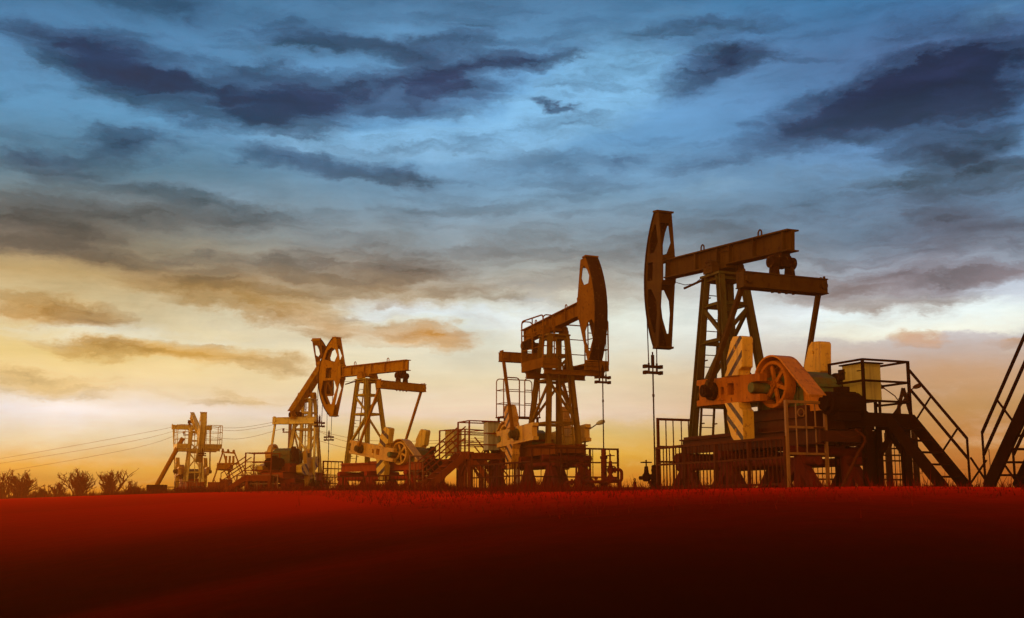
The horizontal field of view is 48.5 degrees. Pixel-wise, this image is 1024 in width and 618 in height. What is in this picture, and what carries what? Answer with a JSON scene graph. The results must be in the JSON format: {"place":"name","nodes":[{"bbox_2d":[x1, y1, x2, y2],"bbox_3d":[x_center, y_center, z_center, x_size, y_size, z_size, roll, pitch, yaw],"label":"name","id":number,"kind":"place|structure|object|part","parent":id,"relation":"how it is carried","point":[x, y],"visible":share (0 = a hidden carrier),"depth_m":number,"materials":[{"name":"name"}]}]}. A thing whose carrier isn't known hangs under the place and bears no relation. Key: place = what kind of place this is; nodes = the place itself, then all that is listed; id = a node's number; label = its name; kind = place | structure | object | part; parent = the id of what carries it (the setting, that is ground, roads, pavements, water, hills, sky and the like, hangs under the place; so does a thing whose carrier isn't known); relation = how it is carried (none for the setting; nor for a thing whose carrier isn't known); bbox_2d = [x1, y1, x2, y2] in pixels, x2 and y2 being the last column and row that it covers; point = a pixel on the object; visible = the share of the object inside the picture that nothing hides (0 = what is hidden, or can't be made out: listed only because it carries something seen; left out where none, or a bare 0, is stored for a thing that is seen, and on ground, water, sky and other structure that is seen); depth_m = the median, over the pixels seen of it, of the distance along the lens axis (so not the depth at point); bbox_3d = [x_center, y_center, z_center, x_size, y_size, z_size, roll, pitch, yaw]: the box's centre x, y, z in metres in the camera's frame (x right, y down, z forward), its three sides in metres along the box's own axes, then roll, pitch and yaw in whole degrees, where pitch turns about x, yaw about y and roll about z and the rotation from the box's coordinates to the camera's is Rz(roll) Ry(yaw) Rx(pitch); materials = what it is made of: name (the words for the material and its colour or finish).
{"place":"outdoors","nodes":[
{"label":"outdoors","id":0,"kind":"place"},
{"bbox_2d":[0,486,1023,617],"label":"ground","id":1,"kind":"structure","parent":0,"point":[953,553],"depth_m":16.15,"materials":[{"name":"red soil"}]},
{"bbox_2d":[0,469,13,496],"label":"bare bush","id":2,"kind":"object","parent":1,"relation":"on","point":[3,486],"visible":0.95,"depth_m":108.76,"materials":[{"name":"brown plant"}]},
{"bbox_2d":[0,469,43,497],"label":"bare bush","id":3,"kind":"object","parent":1,"relation":"on","point":[19,487],"visible":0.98,"depth_m":108.38,"materials":[{"name":"brown plant"}]},
{"bbox_2d":[34,484,51,496],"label":"bare bush","id":4,"kind":"object","parent":1,"relation":"on","point":[41,492],"visible":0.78,"depth_m":110.44,"materials":[{"name":"brown plant"}]},
{"bbox_2d":[48,479,68,496],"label":"bare bush","id":5,"kind":"object","parent":1,"relation":"on","point":[59,487],"visible":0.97,"depth_m":108.44,"materials":[{"name":"brown plant"}]},
{"bbox_2d":[57,467,95,495],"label":"bare bush","id":6,"kind":"object","parent":1,"relation":"on","point":[78,484],"visible":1,"depth_m":108.55,"materials":[{"name":"brown plant"}]},
{"bbox_2d":[0,488,167,498],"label":"undergrowth","id":7,"kind":"object","parent":1,"relation":"on","point":[31,495],"visible":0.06,"depth_m":105.52,"materials":[{"name":"brown plant"}]},
{"bbox_2d":[97,468,138,491],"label":"bare bush","id":8,"kind":"object","parent":1,"relation":"on","point":[109,483],"visible":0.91,"depth_m":108.71,"materials":[{"name":"brown plant"}]},
{"bbox_2d":[118,480,145,491],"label":"bare bush","id":9,"kind":"object","parent":1,"relation":"on","point":[134,486],"visible":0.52,"depth_m":106.28,"materials":[{"name":"brown plant"}]},
{"bbox_2d":[146,437,184,490],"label":"leaning pole","id":10,"kind":"object","parent":1,"relation":"on","point":[166,468],"visible":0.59,"depth_m":90.96,"materials":[{"name":"brown metal"}]},
{"bbox_2d":[175,481,196,489],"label":"safety railing","id":11,"kind":"object","parent":1,"relation":"on","point":[186,483],"visible":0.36,"depth_m":88.79,"materials":[{"name":"brown metal"}]},
{"bbox_2d":[171,412,222,488],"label":"pumpjack","id":12,"kind":"object","parent":1,"relation":"on","point":[201,427],"visible":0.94,"depth_m":92.12,"materials":[{"name":"yellow paint"}]},
{"bbox_2d":[208,448,244,488],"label":"transformer stand","id":13,"kind":"object","parent":1,"relation":"on","point":[223,466],"visible":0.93,"depth_m":83.15,"materials":[{"name":"brown paint"}]},
{"bbox_2d":[213,452,279,491],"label":"service platform","id":14,"kind":"structure","parent":1,"relation":"on","point":[253,478],"depth_m":59.32,"materials":[{"name":"orange paint"}]},
{"bbox_2d":[246,463,258,485],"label":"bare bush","id":15,"kind":"object","parent":1,"relation":"on","point":[255,472],"visible":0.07,"depth_m":93.55,"materials":[{"name":"brown plant"}]},
{"bbox_2d":[236,474,278,490],"bbox_3d":[-13.271,9.187,59.180,2.360,1.130,0.064,-2,-10,13],"label":"safety railing","id":16,"kind":"object","parent":1,"relation":"on","point":[257,483],"visible":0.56,"depth_m":59.16,"materials":[{"name":"brown metal"}]},
{"bbox_2d":[282,424,296,447],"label":"utility pole","id":17,"kind":"object","parent":1,"relation":"on","point":[288,431],"visible":0.33,"depth_m":89.49,"materials":[{"name":"brown wood"}]},
{"bbox_2d":[257,338,333,488],"bbox_3d":[-11.651,5.946,63.467,3.080,9.187,7.844,-2,-10,13],"label":"pumpjack","id":18,"kind":"object","parent":1,"relation":"on","point":[294,465],"visible":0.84,"depth_m":62.24,"materials":[{"name":"brown paint"}]},
{"bbox_2d":[308,475,320,487],"bbox_3d":[-10.012,8.925,57.914,0.847,0.980,0.438,-9,-13,43],"label":"wellhead","id":19,"kind":"object","parent":1,"relation":"on","point":[317,483],"visible":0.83,"depth_m":57.84,"materials":[{"name":"metal"}]},
{"bbox_2d":[322,461,342,488],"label":"safety railing","id":20,"kind":"object","parent":1,"relation":"on","point":[327,468],"visible":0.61,"depth_m":55.46,"materials":[{"name":"brown metal"}]},
{"bbox_2d":[322,474,408,489],"bbox_3d":[-6.889,8.239,52.888,6.360,0.980,0.064,-9,-13,43],"label":"safety railing","id":21,"kind":"object","parent":1,"relation":"on","point":[363,478],"visible":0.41,"depth_m":53.03,"materials":[{"name":"red metal"}]},
{"bbox_2d":[314,337,441,487],"bbox_3d":[-6.691,5.027,55.330,8.967,8.051,3.080,-9,-13,43],"label":"pumpjack","id":22,"kind":"object","parent":1,"relation":"on","point":[389,454],"visible":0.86,"depth_m":54.81,"materials":[{"name":"brown paint"}]},
{"bbox_2d":[409,455,431,483],"bbox_3d":[-4.132,7.416,51.251,0.064,1.610,1.310,-9,-13,43],"label":"safety railing","id":23,"kind":"object","parent":1,"relation":"on","point":[414,456],"visible":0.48,"depth_m":51.08,"materials":[{"name":"brown metal"}]},
{"bbox_2d":[404,420,504,488],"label":"service platform","id":24,"kind":"structure","parent":1,"relation":"on","point":[448,467],"depth_m":44.60,"materials":[{"name":"orange paint"}]},
{"bbox_2d":[484,422,499,452],"bbox_3d":[-0.841,5.117,45.272,0.600,1.272,0.691,4,-11,-25],"label":"control cabinet","id":25,"kind":"object","parent":24,"relation":"on","point":[490,427],"visible":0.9,"depth_m":45.02,"materials":[{"name":"metal"}]},
{"bbox_3d":[-0.704,5.028,44.998,0.400,0.990,0.055,4,-11,-25],"label":"door","id":26,"kind":"part","parent":25,"relation":"part of","materials":[{"name":"paint"}]},
{"bbox_2d":[439,429,516,486],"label":"service platform","id":27,"kind":"structure","parent":1,"relation":"on","point":[477,462],"depth_m":52.02,"materials":[{"name":"orange paint"}]},
{"bbox_2d":[445,429,461,458],"bbox_3d":[-2.705,6.313,52.751,0.758,1.430,0.607,-9,-13,43],"label":"control cabinet","id":28,"kind":"object","parent":27,"relation":"on","point":[449,437],"visible":0.34,"depth_m":52.62,"materials":[{"name":"metal"}]},
{"bbox_3d":[-2.918,6.188,52.556,0.565,1.050,0.056,-9,-13,43],"label":"door","id":29,"kind":"part","parent":28,"relation":"part of","materials":[{"name":"beige paint"}]},
{"bbox_2d":[471,461,530,488],"bbox_3d":[-0.451,6.134,41.321,0.064,1.068,5.260,4,-11,-25],"label":"safety railing","id":30,"kind":"object","parent":1,"relation":"on","point":[499,476],"visible":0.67,"depth_m":41.33,"materials":[{"name":"brown metal"}]},
{"bbox_2d":[516,469,519,483],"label":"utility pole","id":31,"kind":"object","parent":1,"relation":"on","point":[517,476],"depth_m":74.11,"materials":[{"name":"brown wood"}]},
{"bbox_2d":[490,255,610,487],"bbox_3d":[1.474,2.764,42.965,3.118,8.472,8.108,4,-11,-25],"label":"pumpjack","id":32,"kind":"object","parent":1,"relation":"on","point":[516,440],"visible":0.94,"depth_m":42.18,"materials":[{"name":"orange paint"}]},
{"bbox_2d":[531,446,618,487],"bbox_3d":[2.228,5.615,39.711,3.460,1.549,0.064,4,-11,-25],"label":"safety railing","id":33,"kind":"object","parent":1,"relation":"on","point":[561,476],"visible":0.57,"depth_m":39.58,"materials":[{"name":"brown metal"}]},
{"bbox_2d":[584,420,604,485],"bbox_3d":[3.949,8.124,61.511,2.230,4.262,0.259,0,-10,0],"label":"street lamp","id":34,"kind":"object","parent":1,"relation":"on","point":[599,422],"visible":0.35,"depth_m":61.76,"materials":[{"name":"metal"}]},
{"bbox_2d":[564,454,643,489],"bbox_3d":[3.043,5.895,38.261,2.734,2.076,0.788,2,-10,-10],"label":"pipe manifold","id":35,"kind":"object","parent":1,"relation":"on","point":[589,481],"visible":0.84,"depth_m":38.27,"materials":[{"name":"red paint"}]},
{"bbox_2d":[599,449,620,486],"bbox_3d":[3.273,5.493,38.610,0.440,1.518,0.954,6,-11,-31],"label":"wellhead","id":36,"kind":"object","parent":1,"relation":"on","point":[604,458],"visible":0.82,"depth_m":38.74,"materials":[{"name":"red paint"}]},
{"bbox_2d":[634,460,655,489],"bbox_3d":[3.834,4.722,31.894,0.440,0.980,0.954,6,-11,-30],"label":"wellhead","id":37,"kind":"object","parent":1,"relation":"on","point":[647,474],"visible":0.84,"depth_m":31.84,"materials":[{"name":"metal"}]},
{"bbox_2d":[656,418,698,488],"bbox_3d":[4.244,3.744,29.083,1.210,1.882,0.064,4,-11,-23],"label":"safety railing","id":38,"kind":"object","parent":1,"relation":"on","point":[658,427],"visible":0.4,"depth_m":29.02,"materials":[{"name":"brown metal"}]},
{"bbox_2d":[655,436,786,488],"bbox_3d":[4.725,3.659,26.384,0.067,1.142,5.310,4,-11,-23],"label":"safety railing","id":39,"kind":"object","parent":1,"relation":"on","point":[748,459],"visible":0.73,"depth_m":26.16,"materials":[{"name":"brown metal"}]},
{"bbox_2d":[643,210,865,488],"bbox_3d":[5.612,0.682,28.514,3.080,8.076,8.333,4,-11,-23],"label":"pumpjack","id":40,"kind":"object","parent":1,"relation":"on","point":[737,391],"visible":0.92,"depth_m":26.92,"materials":[{"name":"orange paint"}]},
{"bbox_2d":[783,400,829,486],"bbox_3d":[6.281,2.909,24.257,1.080,1.900,0.096,4,-11,-23],"label":"safety railing","id":41,"kind":"object","parent":1,"relation":"on","point":[806,427],"visible":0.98,"depth_m":24.25,"materials":[{"name":"brown metal"}]},
{"bbox_2d":[813,430,919,485],"bbox_3d":[10.701,5.059,36.799,5.030,2.300,0.073,0,-10,-3],"label":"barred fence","id":42,"kind":"object","parent":1,"relation":"on","point":[887,461],"visible":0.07,"depth_m":36.86,"materials":[{"name":"metal"}]},
{"bbox_2d":[881,383,920,413],"bbox_3d":[20.445,7.159,59.647,2.490,6.532,0.259,0,-10,0],"label":"street lamp","id":43,"kind":"object","parent":1,"relation":"on","point":[916,386],"visible":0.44,"depth_m":60.08,"materials":[{"name":"metal"}]},
{"bbox_2d":[888,388,917,485],"bbox_3d":[13.620,4.693,39.778,0.942,3.885,0.100,0,-10,0],"label":"steel frame","id":44,"kind":"object","parent":1,"relation":"on","point":[902,394],"visible":0.29,"depth_m":39.91,"materials":[{"name":"brown metal"}]},
{"bbox_2d":[827,358,986,486],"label":"service platform","id":45,"kind":"structure","parent":1,"relation":"on","point":[897,427],"depth_m":24.74,"materials":[{"name":"metal"}]},
{"bbox_2d":[837,429,866,486],"bbox_3d":[7.271,3.183,24.261,0.615,1.270,0.064,0,-10,0],"label":"rubber hose","id":46,"kind":"object","parent":45,"relation":"hanging from","point":[856,455],"visible":0.94,"depth_m":24.26,"materials":[{"name":"black rubber"}]},
{"bbox_2d":[839,362,882,412],"bbox_3d":[7.816,1.817,25.380,0.607,1.190,0.799,4,-11,-23],"label":"control cabinet","id":47,"kind":"object","parent":45,"relation":"on","point":[852,372],"visible":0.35,"depth_m":25.16,"materials":[{"name":"beige metal"}]},
{"bbox_3d":[7.563,1.663,25.311,0.056,0.710,0.625,4,-11,-23],"label":"door","id":48,"kind":"part","parent":47,"relation":"part of","materials":[{"name":"yellow paint"}]},
{"bbox_2d":[970,333,1023,486],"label":"staircase","id":49,"kind":"structure","parent":1,"relation":"on","point":[1012,435],"depth_m":21.27,"materials":[{"name":"metal"}]},
{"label":"utility pole","id":50,"kind":"object","parent":1,"relation":"on","visible":0},
{"bbox_2d":[0,427,170,458],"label":"power line","id":51,"kind":"object","parent":50,"relation":"attached to","point":[85,443],"visible":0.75,"depth_m":113.17,"materials":[{"name":"metal"}]},
{"bbox_2d":[5,430,175,462],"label":"power line","id":52,"kind":"object","parent":50,"relation":"attached to","point":[91,448],"visible":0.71,"depth_m":112.38,"materials":[{"name":"metal"}]},
{"bbox_2d":[3,433,179,471],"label":"power line","id":53,"kind":"object","parent":50,"relation":"attached to","point":[91,456],"visible":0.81,"depth_m":112.17,"materials":[{"name":"metal"}]},
{"bbox_2d":[0,0,1023,495],"label":"sky","id":54,"kind":"structure","parent":0,"point":[194,194],"materials":[{"name":"blue"}]},
{"bbox_2d":[55,469,1023,531],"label":"grass","id":55,"kind":"structure","parent":0,"point":[507,489],"depth_m":29.20,"materials":[{"name":"red plant"}]}
]}

